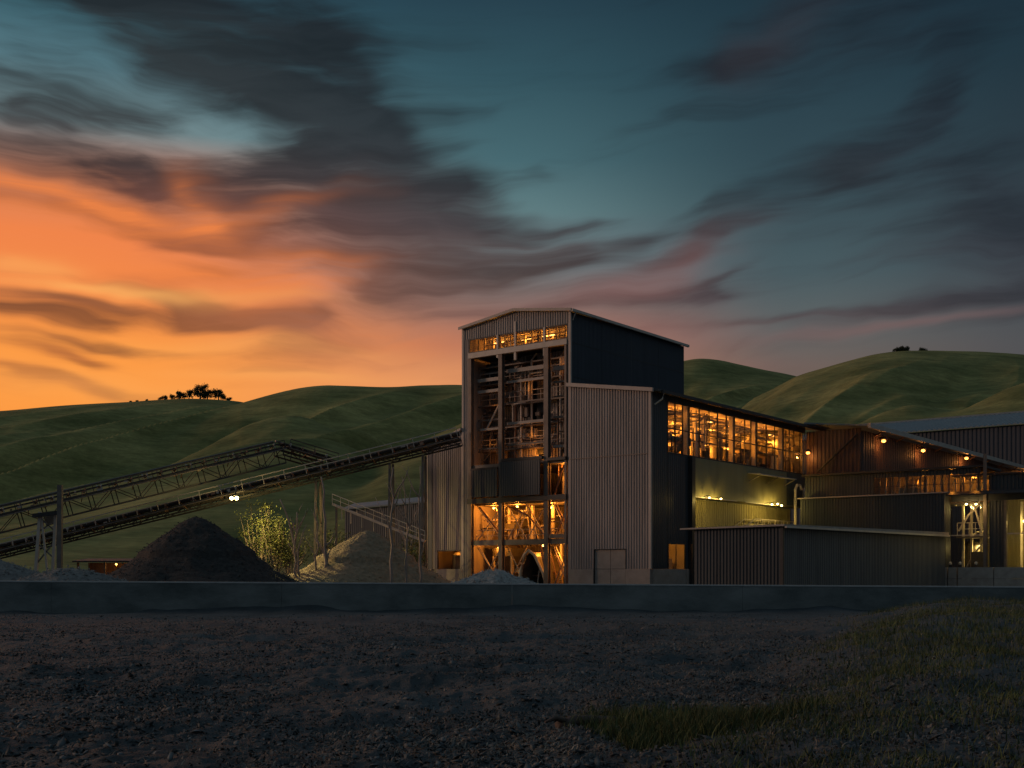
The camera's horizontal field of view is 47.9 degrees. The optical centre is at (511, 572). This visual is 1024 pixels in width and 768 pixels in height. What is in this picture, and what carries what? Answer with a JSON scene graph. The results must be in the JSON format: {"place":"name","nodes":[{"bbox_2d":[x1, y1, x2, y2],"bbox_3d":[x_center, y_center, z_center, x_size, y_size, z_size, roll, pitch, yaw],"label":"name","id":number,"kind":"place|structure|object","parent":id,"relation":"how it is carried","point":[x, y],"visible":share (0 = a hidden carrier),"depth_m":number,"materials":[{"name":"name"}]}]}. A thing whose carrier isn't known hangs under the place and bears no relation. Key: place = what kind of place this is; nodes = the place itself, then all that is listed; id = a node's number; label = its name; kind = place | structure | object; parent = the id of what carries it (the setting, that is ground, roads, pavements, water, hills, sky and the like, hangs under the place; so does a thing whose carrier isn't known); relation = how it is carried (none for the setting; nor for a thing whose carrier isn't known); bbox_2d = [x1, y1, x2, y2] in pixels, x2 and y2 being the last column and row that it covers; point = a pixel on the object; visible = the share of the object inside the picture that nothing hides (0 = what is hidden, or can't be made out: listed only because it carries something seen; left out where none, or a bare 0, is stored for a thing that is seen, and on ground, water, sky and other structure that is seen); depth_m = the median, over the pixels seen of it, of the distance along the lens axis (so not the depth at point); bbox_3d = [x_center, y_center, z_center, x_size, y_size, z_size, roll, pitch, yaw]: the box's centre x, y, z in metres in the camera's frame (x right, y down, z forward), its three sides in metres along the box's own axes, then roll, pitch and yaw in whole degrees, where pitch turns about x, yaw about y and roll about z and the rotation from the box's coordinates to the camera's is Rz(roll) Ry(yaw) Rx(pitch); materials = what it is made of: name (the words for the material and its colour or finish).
{"place":"outdoors","nodes":[
{"label":"outdoors","id":0,"kind":"place"},
{"bbox_2d":[344,497,424,565],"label":"shed","id":1,"kind":"structure","parent":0,"point":[354,527],"depth_m":123.34,"materials":[{"name":"grey metal"}]},
{"bbox_2d":[452,552,459,568],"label":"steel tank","id":2,"kind":"object","parent":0,"point":[456,560],"visible":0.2,"depth_m":103.97,"materials":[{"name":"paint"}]},
{"bbox_2d":[0,599,1023,767],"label":"ground","id":3,"kind":"structure","parent":0,"point":[517,612],"depth_m":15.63,"materials":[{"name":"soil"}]},
{"bbox_2d":[0,599,1023,767],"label":"gravel chips","id":4,"kind":"object","parent":3,"relation":"on","point":[63,741],"visible":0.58,"depth_m":11.82,"materials":[{"name":"gravel"}]},
{"bbox_2d":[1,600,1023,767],"bbox_3d":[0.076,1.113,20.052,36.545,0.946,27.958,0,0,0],"label":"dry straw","id":5,"kind":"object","parent":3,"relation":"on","point":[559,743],"visible":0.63,"depth_m":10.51,"materials":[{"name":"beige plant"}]},
{"bbox_2d":[544,715,616,728],"bbox_3d":[0.610,1.358,10.514,0.808,0.158,0.131,0,0,-32],"label":"dead branch","id":6,"kind":"object","parent":3,"relation":"on","point":[559,720],"visible":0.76,"depth_m":10.44,"materials":[{"name":"wood"}]},
{"bbox_2d":[559,687,834,751],"bbox_3d":[1.558,1.250,10.475,2.227,0.497,2.642,0,0,-20],"label":"grass tuft","id":7,"kind":"object","parent":3,"relation":"on","point":[650,732],"visible":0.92,"depth_m":9.84,"materials":[{"name":"green plant"}]},
{"bbox_2d":[0,351,1023,572],"bbox_3d":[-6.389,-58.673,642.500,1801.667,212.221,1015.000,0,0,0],"label":"hills","id":8,"kind":"structure","parent":0,"point":[44,450],"depth_m":478.91,"materials":[{"name":"green plant"}]},
{"bbox_2d":[174,391,185,398],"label":"oak tree","id":9,"kind":"object","parent":8,"relation":"on","point":[179,394],"visible":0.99,"depth_m":628.90,"materials":[{"name":"green plant"}]},
{"bbox_2d":[182,390,193,398],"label":"oak tree","id":10,"kind":"object","parent":8,"relation":"on","point":[189,393],"visible":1,"depth_m":629.06,"materials":[{"name":"green plant"}]},
{"bbox_2d":[191,383,208,398],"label":"oak tree","id":11,"kind":"object","parent":8,"relation":"on","point":[198,389],"visible":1,"depth_m":628.83,"materials":[{"name":"green plant"}]},
{"bbox_2d":[201,388,212,398],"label":"oak tree","id":12,"kind":"object","parent":8,"relation":"on","point":[207,393],"visible":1,"depth_m":628.41,"materials":[{"name":"green plant"}]},
{"bbox_2d":[212,388,224,399],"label":"oak tree","id":13,"kind":"object","parent":8,"relation":"on","point":[216,393],"visible":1,"depth_m":628.56,"materials":[{"name":"green plant"}]},
{"bbox_2d":[900,345,909,350],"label":"oak tree","id":14,"kind":"object","parent":8,"relation":"on","point":[906,348],"visible":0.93,"depth_m":645.51,"materials":[{"name":"green plant"}]},
{"bbox_2d":[0,0,1023,410],"label":"sky","id":15,"kind":"structure","parent":0,"point":[248,200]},
{"bbox_2d":[562,471,563,493],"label":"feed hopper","id":16,"kind":"object","parent":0,"point":[563,483],"visible":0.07,"depth_m":97.69,"materials":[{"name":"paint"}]},
{"bbox_2d":[613,594,1023,767],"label":"bank grass","id":17,"kind":"structure","parent":0,"point":[906,670],"depth_m":10.87,"materials":[{"name":"green plant"}]},
{"bbox_2d":[784,411,1023,524],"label":"shed","id":18,"kind":"structure","parent":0,"point":[998,440],"depth_m":169.23,"materials":[{"name":"grey metal"}]},
{"bbox_2d":[804,422,1023,566],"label":"lamp lit hall","id":19,"kind":"structure","parent":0,"point":[837,448],"depth_m":114.62,"materials":[{"name":"red metal"}]},
{"bbox_2d":[877,437,887,442],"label":"wall lamp","id":20,"kind":"object","parent":19,"relation":"attached to","point":[883,439],"visible":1,"depth_m":111.85,"materials":[{"name":"metal"}]},
{"bbox_2d":[948,566,957,585],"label":"concrete block","id":21,"kind":"object","parent":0,"point":[952,575],"depth_m":96.60,"materials":[{"name":"concrete"}]},
{"label":"yard","id":22,"kind":"structure","parent":0,"visible":0},
{"bbox_2d":[0,559,38,580],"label":"gravel heap","id":23,"kind":"object","parent":22,"relation":"on","point":[9,571],"visible":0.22,"depth_m":66.61,"materials":[{"name":"grey gravel"}]},
{"bbox_2d":[32,485,62,571],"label":"conveyor trestle","id":24,"kind":"object","parent":22,"relation":"on","point":[55,518],"visible":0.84,"depth_m":88.88,"materials":[{"name":"paint"}]},
{"bbox_2d":[0,440,286,533],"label":"belt conveyor","id":25,"kind":"object","parent":24,"relation":"on","point":[100,489],"visible":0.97,"depth_m":98.81,"materials":[{"name":"metal"}]},
{"bbox_2d":[274,439,338,467],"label":"belt conveyor","id":26,"kind":"object","parent":25,"relation":"attached to","point":[303,451],"visible":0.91,"depth_m":107.56,"materials":[{"name":"metal"}]},
{"bbox_2d":[10,565,126,580],"bbox_3d":[-24.556,0.556,63.951,13.045,2.026,8.715,0,0,0],"label":"gravel heap","id":27,"kind":"object","parent":22,"relation":"on","point":[67,574],"visible":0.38,"depth_m":63.06,"materials":[{"name":"grey gravel"}]},
{"bbox_2d":[72,558,133,574],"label":"work shelter","id":28,"kind":"object","parent":22,"relation":"on","point":[104,568],"visible":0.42,"depth_m":115.10,"materials":[{"name":"metal"}]},
{"bbox_2d":[107,516,298,581],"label":"gravel heap","id":29,"kind":"object","parent":22,"relation":"on","point":[196,549],"visible":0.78,"depth_m":76.37,"materials":[{"name":"gravel"}]},
{"bbox_2d":[0,427,462,567],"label":"belt conveyor","id":30,"kind":"object","parent":22,"relation":"on","point":[297,476],"visible":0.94,"depth_m":101.55,"materials":[{"name":"metal"}]},
{"bbox_2d":[234,499,286,562],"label":"shrub","id":31,"kind":"object","parent":22,"relation":"on","point":[244,535],"visible":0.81,"depth_m":101.62,"materials":[{"name":"green plant"}]},
{"bbox_2d":[252,513,299,571],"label":"shrub","id":32,"kind":"object","parent":22,"relation":"on","point":[271,555],"visible":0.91,"depth_m":100.77,"materials":[{"name":"green plant"}]},
{"bbox_2d":[269,531,312,574],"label":"shrub","id":33,"kind":"object","parent":22,"relation":"on","point":[287,558],"visible":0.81,"depth_m":100.76,"materials":[{"name":"green plant"}]},
{"bbox_2d":[280,499,308,572],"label":"bare tree","id":34,"kind":"object","parent":22,"relation":"on","point":[291,530],"visible":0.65,"depth_m":85.99,"materials":[{"name":"brown plant"}]},
{"bbox_2d":[290,509,307,576],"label":"bare tree","id":35,"kind":"object","parent":22,"relation":"on","point":[295,557],"visible":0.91,"depth_m":84.89,"materials":[{"name":"brown plant"}]},
{"bbox_2d":[292,525,306,575],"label":"bare tree","id":36,"kind":"object","parent":22,"relation":"on","point":[297,552],"visible":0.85,"depth_m":84.79,"materials":[{"name":"brown plant"}]},
{"bbox_2d":[302,502,318,569],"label":"bare tree","id":37,"kind":"object","parent":22,"relation":"on","point":[315,556],"visible":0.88,"depth_m":84.43,"materials":[{"name":"brown plant"}]},
{"bbox_2d":[297,525,350,554],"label":"shrub","id":38,"kind":"object","parent":22,"relation":"on","point":[329,547],"visible":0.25,"depth_m":103.78,"materials":[{"name":"green plant"}]},
{"bbox_2d":[314,477,335,567],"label":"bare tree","id":39,"kind":"object","parent":22,"relation":"on","point":[324,547],"visible":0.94,"depth_m":83.95,"materials":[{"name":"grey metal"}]},
{"bbox_2d":[288,530,450,582],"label":"gravel heap","id":40,"kind":"object","parent":22,"relation":"on","point":[362,557],"visible":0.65,"depth_m":84.29,"materials":[{"name":"grey gravel"}]},
{"bbox_2d":[332,494,425,564],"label":"stacker arm","id":41,"kind":"object","parent":22,"relation":"on","point":[370,519],"visible":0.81,"depth_m":95.68},
{"bbox_2d":[375,467,408,582],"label":"bare tree","id":42,"kind":"object","parent":22,"relation":"on","point":[392,546],"visible":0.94,"depth_m":81.00,"materials":[{"name":"brown plant"}]},
{"bbox_2d":[394,477,413,581],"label":"bare tree","id":43,"kind":"object","parent":22,"relation":"on","point":[403,536],"visible":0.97,"depth_m":81.41,"materials":[{"name":"brown plant"}]},
{"bbox_2d":[387,485,421,582],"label":"bare tree","id":44,"kind":"object","parent":22,"relation":"on","point":[409,524],"visible":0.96,"depth_m":80.99,"materials":[{"name":"brown plant"}]},
{"bbox_2d":[399,530,424,566],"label":"shrub","id":45,"kind":"object","parent":22,"relation":"on","point":[416,544],"visible":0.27,"depth_m":107.78,"materials":[{"name":"green plant"}]},
{"bbox_2d":[399,544,426,567],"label":"shrub","id":46,"kind":"object","parent":22,"relation":"on","point":[414,553],"visible":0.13,"depth_m":91.94,"materials":[{"name":"green plant"}]},
{"bbox_2d":[402,466,426,582],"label":"bare tree","id":47,"kind":"object","parent":22,"relation":"on","point":[420,565],"visible":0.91,"depth_m":81.99,"materials":[{"name":"brown plant"}]},
{"bbox_2d":[424,428,461,581],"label":"tower annex","id":48,"kind":"object","parent":22,"relation":"on","point":[444,506],"visible":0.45,"depth_m":103.59,"materials":[{"name":"metal"}]},
{"bbox_2d":[447,568,538,583],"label":"gravel heap","id":49,"kind":"object","parent":22,"relation":"on","point":[495,576],"visible":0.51,"depth_m":82.04,"materials":[{"name":"grey gravel"}]},
{"bbox_2d":[492,548,526,574],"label":"feed hopper","id":50,"kind":"object","parent":22,"relation":"on","point":[517,553],"visible":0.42,"depth_m":102.49,"materials":[{"name":"paint"}]},
{"bbox_2d":[0,580,1023,613],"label":"concrete wall","id":51,"kind":"structure","parent":22,"relation":"on","point":[86,597],"depth_m":40.00,"materials":[{"name":"grey concrete"}]},
{"bbox_2d":[458,308,688,583],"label":"process tower","id":52,"kind":"structure","parent":22,"relation":"on","point":[521,367],"depth_m":99.77,"materials":[{"name":"metal"}]},
{"bbox_2d":[469,335,495,352],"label":"window","id":53,"kind":"structure","parent":52,"relation":"in","point":[494,335],"depth_m":100.96,"materials":[{"name":"glass"}]},
{"bbox_2d":[470,339,509,351],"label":"window","id":54,"kind":"structure","parent":52,"relation":"in","point":[473,343],"depth_m":103.58,"materials":[{"name":"metal"}]},
{"bbox_2d":[505,514,534,539],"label":"vibrating screen","id":55,"kind":"object","parent":52,"relation":"on","point":[512,525],"visible":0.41,"depth_m":103.44,"materials":[{"name":"paint"}]},
{"bbox_2d":[516,328,542,345],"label":"window","id":56,"kind":"structure","parent":52,"relation":"in","point":[537,328],"depth_m":97.78,"materials":[{"name":"glass"}]},
{"bbox_2d":[543,508,560,538],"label":"steel tank","id":57,"kind":"object","parent":52,"relation":"on","point":[557,523],"visible":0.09,"depth_m":101.52,"materials":[{"name":"metal"}]},
{"bbox_2d":[545,324,567,341],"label":"window","id":58,"kind":"structure","parent":52,"relation":"in","point":[562,324],"depth_m":95.84,"materials":[{"name":"glass"}]},
{"bbox_2d":[566,383,826,583],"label":"industrial building","id":59,"kind":"structure","parent":22,"relation":"on","point":[637,489],"depth_m":93.81,"materials":[{"name":"metal"}]},
{"bbox_2d":[595,549,610,583],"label":"door leaf","id":60,"kind":"structure","parent":59,"relation":"in","point":[602,557],"depth_m":92.89,"materials":[{"name":"metal"}]},
{"bbox_2d":[611,549,624,583],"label":"door leaf","id":61,"kind":"structure","parent":59,"relation":"in","point":[617,555],"depth_m":92.02,"materials":[{"name":"metal"}]},
{"bbox_2d":[667,401,674,453],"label":"window","id":62,"kind":"structure","parent":59,"relation":"in","point":[667,401],"depth_m":92.42,"materials":[{"name":"glass"}]},
{"bbox_2d":[668,544,684,568],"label":"window","id":63,"kind":"structure","parent":59,"relation":"in","point":[668,544],"depth_m":93.12,"materials":[{"name":"metal"}]},
{"bbox_2d":[675,402,682,454],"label":"window","id":64,"kind":"structure","parent":59,"relation":"in","point":[675,402],"depth_m":93.45,"materials":[{"name":"glass"}]},
{"bbox_2d":[668,434,690,452],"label":"vibrating screen","id":65,"kind":"object","parent":59,"relation":"on","point":[678,446],"visible":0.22,"depth_m":96.27,"materials":[{"name":"paint"}]},
{"bbox_2d":[683,404,688,455],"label":"window","id":66,"kind":"structure","parent":59,"relation":"in","point":[683,404],"depth_m":94.80,"materials":[{"name":"metal"}]},
{"bbox_2d":[689,406,699,457],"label":"window","id":67,"kind":"structure","parent":59,"relation":"in","point":[698,433],"depth_m":96.12,"materials":[{"name":"metal"}]},
{"bbox_2d":[690,421,700,455],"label":"steel tank","id":68,"kind":"object","parent":59,"relation":"on","point":[691,442],"visible":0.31,"depth_m":98.73,"materials":[{"name":"metal"}]},
{"bbox_2d":[700,408,708,459],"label":"window","id":69,"kind":"structure","parent":59,"relation":"in","point":[700,408],"depth_m":97.47,"materials":[{"name":"metal"}]},
{"bbox_2d":[709,410,717,460],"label":"window","id":70,"kind":"structure","parent":59,"relation":"in","point":[709,410],"depth_m":98.07,"materials":[{"name":"metal"}]},
{"bbox_2d":[705,421,727,459],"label":"steel tank","id":71,"kind":"object","parent":59,"relation":"on","point":[713,452],"visible":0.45,"depth_m":102.63,"materials":[{"name":"metal"}]},
{"bbox_2d":[718,413,726,461],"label":"window","id":72,"kind":"structure","parent":59,"relation":"in","point":[725,438],"depth_m":99.90,"materials":[{"name":"metal"}]},
{"bbox_2d":[727,415,734,463],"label":"window","id":73,"kind":"structure","parent":59,"relation":"in","point":[727,415],"depth_m":101.08,"materials":[{"name":"metal"}]},
{"bbox_2d":[722,448,749,464],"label":"vibrating screen","id":74,"kind":"object","parent":59,"relation":"on","point":[737,456],"visible":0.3,"depth_m":105.22,"materials":[{"name":"paint"}]},
{"bbox_2d":[735,416,744,464],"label":"window","id":75,"kind":"structure","parent":59,"relation":"in","point":[735,416],"depth_m":102.65,"materials":[{"name":"metal"}]},
{"bbox_2d":[745,419,750,465],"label":"window","id":76,"kind":"structure","parent":59,"relation":"in","point":[745,419],"depth_m":103.60,"materials":[{"name":"metal"}]},
{"bbox_2d":[739,431,760,464],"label":"steel tank","id":77,"kind":"object","parent":59,"relation":"on","point":[747,446],"visible":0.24,"depth_m":107.83,"materials":[{"name":"metal"}]},
{"bbox_2d":[751,420,756,466],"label":"window","id":78,"kind":"structure","parent":59,"relation":"in","point":[751,420],"depth_m":104.55,"materials":[{"name":"metal"}]},
{"bbox_2d":[757,422,765,468],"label":"window","id":79,"kind":"structure","parent":59,"relation":"in","point":[757,422],"depth_m":106.06,"materials":[{"name":"metal"}]},
{"bbox_2d":[760,452,775,467],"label":"control cabinet","id":80,"kind":"object","parent":59,"relation":"on","point":[768,461],"visible":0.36,"depth_m":110.69,"materials":[{"name":"metal"}]},
{"bbox_2d":[766,423,774,469],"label":"window","id":81,"kind":"structure","parent":59,"relation":"in","point":[766,423],"depth_m":106.84,"materials":[{"name":"metal"}]},
{"bbox_2d":[748,472,795,485],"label":"alley canopy","id":82,"kind":"object","parent":59,"relation":"attached to","point":[758,474],"visible":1,"depth_m":105.29,"materials":[{"name":"metal"}]},
{"bbox_2d":[775,426,783,471],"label":"window","id":83,"kind":"structure","parent":59,"relation":"in","point":[775,426],"depth_m":108.95,"materials":[{"name":"metal"}]},
{"bbox_2d":[784,428,789,471],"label":"window","id":84,"kind":"structure","parent":59,"relation":"in","point":[784,428],"depth_m":109.99,"materials":[{"name":"metal"}]},
{"bbox_2d":[789,429,793,472],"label":"window","id":85,"kind":"structure","parent":59,"relation":"in","point":[790,429],"depth_m":110.77,"materials":[{"name":"metal"}]},
{"bbox_2d":[794,430,799,473],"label":"window","id":86,"kind":"structure","parent":59,"relation":"in","point":[794,430],"depth_m":111.89,"materials":[{"name":"metal"}]},
{"bbox_2d":[800,431,804,474],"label":"window","id":87,"kind":"structure","parent":59,"relation":"in","point":[800,431],"depth_m":112.87,"materials":[{"name":"metal"}]},
{"bbox_2d":[735,518,792,525],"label":"steel stair","id":88,"kind":"object","parent":22,"relation":"on","point":[764,520],"visible":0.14,"depth_m":106.26,"materials":[{"name":"metal"}]},
{"bbox_2d":[794,484,804,524],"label":"twin vent pipes","id":89,"kind":"object","parent":22,"relation":"on","point":[795,501],"visible":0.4,"depth_m":108.93,"materials":[{"name":"metal"}]},
{"bbox_2d":[680,524,949,585],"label":"shed","id":90,"kind":"structure","parent":22,"relation":"on","point":[782,554],"depth_m":76.05,"materials":[{"name":"metal"}]},
{"bbox_2d":[797,492,949,578],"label":"shed","id":91,"kind":"structure","parent":22,"relation":"on","point":[928,511],"depth_m":101.01,"materials":[{"name":"metal"}]},
{"bbox_2d":[801,465,1000,506],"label":"banded annex","id":92,"kind":"object","parent":22,"relation":"on","point":[933,479],"visible":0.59,"depth_m":103.23,"materials":[{"name":"metal"}]},
{"bbox_2d":[874,478,889,494],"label":"window","id":93,"kind":"structure","parent":92,"relation":"in","point":[889,478],"depth_m":102.90,"materials":[{"name":"metal"}]},
{"bbox_2d":[900,479,923,493],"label":"vibrating screen","id":94,"kind":"object","parent":92,"relation":"on","point":[910,489],"visible":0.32,"depth_m":102.84,"materials":[{"name":"paint"}]},
{"bbox_2d":[907,476,924,492],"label":"window","id":95,"kind":"structure","parent":92,"relation":"in","point":[924,476],"depth_m":100.81,"materials":[{"name":"metal"}]},
{"bbox_2d":[925,475,942,492],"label":"window","id":96,"kind":"structure","parent":92,"relation":"in","point":[942,475],"depth_m":99.73,"materials":[{"name":"metal"}]},
{"bbox_2d":[943,474,960,491],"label":"window","id":97,"kind":"structure","parent":92,"relation":"in","point":[960,474],"depth_m":98.72,"materials":[{"name":"metal"}]},
{"bbox_2d":[961,473,978,491],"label":"window","id":98,"kind":"structure","parent":92,"relation":"in","point":[978,473],"depth_m":97.78,"materials":[{"name":"metal"}]},
{"bbox_2d":[945,567,947,585],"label":"concrete block","id":99,"kind":"object","parent":22,"relation":"on","point":[946,576],"depth_m":96.96,"materials":[{"name":"concrete"}]},
{"bbox_2d":[958,566,993,585],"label":"concrete block","id":100,"kind":"object","parent":22,"relation":"on","point":[975,576],"depth_m":95.44,"materials":[{"name":"concrete"}]},
{"bbox_2d":[965,531,988,566],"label":"steel tank","id":101,"kind":"object","parent":22,"relation":"on","point":[976,544],"visible":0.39,"depth_m":100.34,"materials":[{"name":"metal"}]},
{"bbox_2d":[971,552,982,566],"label":"control cabinet","id":102,"kind":"object","parent":22,"relation":"on","point":[977,557],"visible":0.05,"depth_m":98.38,"materials":[{"name":"metal"}]},
{"bbox_2d":[946,453,1023,566],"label":"open bay building","id":103,"kind":"structure","parent":22,"relation":"on","point":[1001,520],"depth_m":96.66,"materials":[{"name":"metal"}]},
{"bbox_2d":[994,566,1023,585],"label":"concrete block","id":104,"kind":"object","parent":22,"relation":"on","point":[1008,576],"depth_m":93.81,"materials":[{"name":"concrete"}]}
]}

